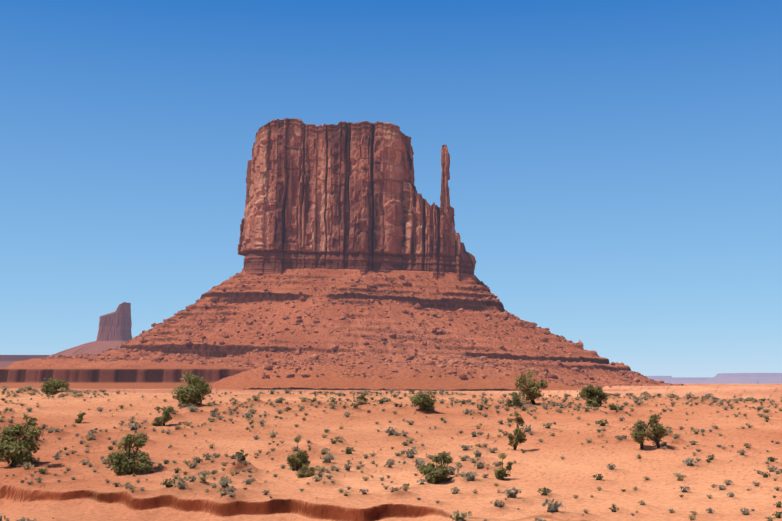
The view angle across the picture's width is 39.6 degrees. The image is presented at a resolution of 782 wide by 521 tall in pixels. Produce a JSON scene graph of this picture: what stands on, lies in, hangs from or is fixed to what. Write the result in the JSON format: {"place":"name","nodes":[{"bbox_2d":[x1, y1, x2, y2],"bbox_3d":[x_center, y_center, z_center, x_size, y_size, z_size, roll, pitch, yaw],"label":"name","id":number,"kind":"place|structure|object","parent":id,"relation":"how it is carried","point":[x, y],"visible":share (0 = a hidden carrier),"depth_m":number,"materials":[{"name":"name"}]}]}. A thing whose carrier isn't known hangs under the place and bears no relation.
{"place":"outdoors","nodes":[
{"label":"outdoors","id":0,"kind":"place"},
{"bbox_2d":[0,355,49,367],"bbox_3d":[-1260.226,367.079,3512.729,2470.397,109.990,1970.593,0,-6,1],"label":"mesa","id":1,"kind":"structure","parent":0,"point":[6,361],"depth_m":3257.18,"materials":[{"name":"stone"}]},
{"bbox_2d":[47,302,131,357],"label":"butte","id":2,"kind":"object","parent":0,"point":[114,331],"visible":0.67,"depth_m":3330.97,"materials":[{"name":"stone"}]},
{"bbox_2d":[237,118,475,280],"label":"butte","id":3,"kind":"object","parent":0,"point":[342,195],"depth_m":1213.49,"materials":[{"name":"brown stone"}]},
{"bbox_2d":[0,383,781,520],"bbox_3d":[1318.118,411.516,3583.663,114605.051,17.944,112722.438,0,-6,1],"label":"ground","id":4,"kind":"structure","parent":0,"point":[88,494],"depth_m":82.41,"materials":[{"name":"orange sand"}]},
{"bbox_2d":[0,416,43,466],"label":"juniper","id":5,"kind":"object","parent":4,"relation":"on","point":[13,447],"visible":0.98,"depth_m":80.01,"materials":[{"name":"green plant"}]},
{"bbox_2d":[39,378,69,394],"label":"juniper","id":6,"kind":"object","parent":4,"relation":"on","point":[52,387],"visible":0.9,"depth_m":154.97,"materials":[{"name":"green plant"}]},
{"bbox_2d":[75,412,85,422],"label":"juniper","id":7,"kind":"object","parent":4,"relation":"on","point":[80,417],"visible":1,"depth_m":107.20,"materials":[{"name":"green plant"}]},
{"bbox_2d":[107,432,152,474],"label":"juniper","id":8,"kind":"object","parent":4,"relation":"on","point":[124,462],"visible":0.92,"depth_m":75.86,"materials":[{"name":"green plant"}]},
{"bbox_2d":[0,367,279,388],"bbox_3d":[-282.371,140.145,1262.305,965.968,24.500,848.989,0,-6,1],"label":"rock ledge","id":9,"kind":"object","parent":4,"relation":"on","point":[121,377],"visible":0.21,"depth_m":917.47,"materials":[{"name":"brown stone"}]},
{"bbox_2d":[151,405,173,425],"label":"juniper","id":10,"kind":"object","parent":4,"relation":"on","point":[161,420],"visible":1,"depth_m":104.99,"materials":[{"name":"green plant"}]},
{"bbox_2d":[172,371,211,406],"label":"juniper","id":11,"kind":"object","parent":4,"relation":"on","point":[193,392],"visible":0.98,"depth_m":127.87,"materials":[{"name":"green plant"}]},
{"bbox_2d":[287,437,309,470],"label":"juniper","id":12,"kind":"object","parent":4,"relation":"on","point":[297,459],"visible":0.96,"depth_m":76.29,"materials":[{"name":"green plant"}]},
{"bbox_2d":[295,463,314,477],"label":"juniper","id":13,"kind":"object","parent":4,"relation":"on","point":[306,473],"visible":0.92,"depth_m":73.55,"materials":[{"name":"green plant"}]},
{"bbox_2d":[6,268,676,390],"bbox_3d":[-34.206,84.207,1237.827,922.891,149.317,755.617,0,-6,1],"label":"talus slope","id":14,"kind":"structure","parent":4,"relation":"on","point":[404,379],"depth_m":1107.94,"materials":[{"name":"brown stone"}]},
{"bbox_2d":[37,272,685,387],"bbox_3d":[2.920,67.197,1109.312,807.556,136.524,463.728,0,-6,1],"label":"talus boulders","id":15,"kind":"object","parent":14,"relation":"on","point":[314,357],"visible":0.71,"depth_m":1099.39,"materials":[{"name":"brown stone"}]},
{"bbox_2d":[356,393,367,403],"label":"juniper","id":16,"kind":"object","parent":4,"relation":"on","point":[361,396],"visible":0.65,"depth_m":127.57,"materials":[{"name":"green plant"}]},
{"bbox_2d":[0,384,781,520],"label":"desert shrubs","id":17,"kind":"object","parent":4,"relation":"on","point":[227,480],"visible":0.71,"depth_m":91.01,"materials":[{"name":"green plant"}]},
{"bbox_2d":[410,391,436,410],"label":"juniper","id":18,"kind":"object","parent":4,"relation":"on","point":[425,402],"visible":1,"depth_m":117.84,"materials":[{"name":"green plant"}]},
{"bbox_2d":[417,451,452,483],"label":"juniper","id":19,"kind":"object","parent":4,"relation":"on","point":[438,473],"visible":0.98,"depth_m":70.31,"materials":[{"name":"green plant"}]},
{"bbox_2d":[493,453,512,479],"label":"juniper","id":20,"kind":"object","parent":4,"relation":"on","point":[500,474],"visible":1,"depth_m":71.79,"materials":[{"name":"green plant"}]},
{"bbox_2d":[504,392,520,406],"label":"juniper","id":21,"kind":"object","parent":4,"relation":"on","point":[516,400],"visible":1,"depth_m":125.43,"materials":[{"name":"green plant"}]},
{"bbox_2d":[507,411,526,449],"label":"juniper","id":22,"kind":"object","parent":4,"relation":"on","point":[518,434],"visible":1,"depth_m":87.10,"materials":[{"name":"green plant"}]},
{"bbox_2d":[513,370,548,403],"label":"juniper","id":23,"kind":"object","parent":4,"relation":"on","point":[529,391],"visible":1,"depth_m":136.94,"materials":[{"name":"green plant"}]},
{"bbox_2d":[577,385,608,406],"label":"juniper","id":24,"kind":"object","parent":4,"relation":"on","point":[595,396],"visible":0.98,"depth_m":133.11,"materials":[{"name":"green plant"}]},
{"bbox_2d":[630,414,668,449],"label":"juniper","id":25,"kind":"object","parent":4,"relation":"on","point":[639,433],"visible":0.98,"depth_m":87.18,"materials":[{"name":"green plant"}]},
{"bbox_2d":[0,0,781,376],"label":"sky","id":26,"kind":"structure","parent":0,"point":[615,182],"materials":[{"name":"blue"}]},
{"bbox_2d":[646,376,671,378],"bbox_3d":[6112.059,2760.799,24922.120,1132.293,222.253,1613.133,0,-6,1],"label":"distant mesa","id":27,"kind":"structure","parent":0,"point":[657,376],"depth_m":24440.43,"materials":[{"name":"purple stone"}]},
{"bbox_2d":[651,377,711,383],"bbox_3d":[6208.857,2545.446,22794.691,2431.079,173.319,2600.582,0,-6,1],"label":"distant mesa","id":28,"kind":"structure","parent":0,"point":[686,380],"depth_m":21994.43,"materials":[{"name":"purple stone"}]},
{"bbox_2d":[702,373,781,383],"bbox_3d":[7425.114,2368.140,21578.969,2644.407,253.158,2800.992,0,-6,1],"label":"distant mesa","id":29,"kind":"structure","parent":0,"point":[748,378],"depth_m":20692.95,"materials":[{"name":"purple stone"}]}
]}

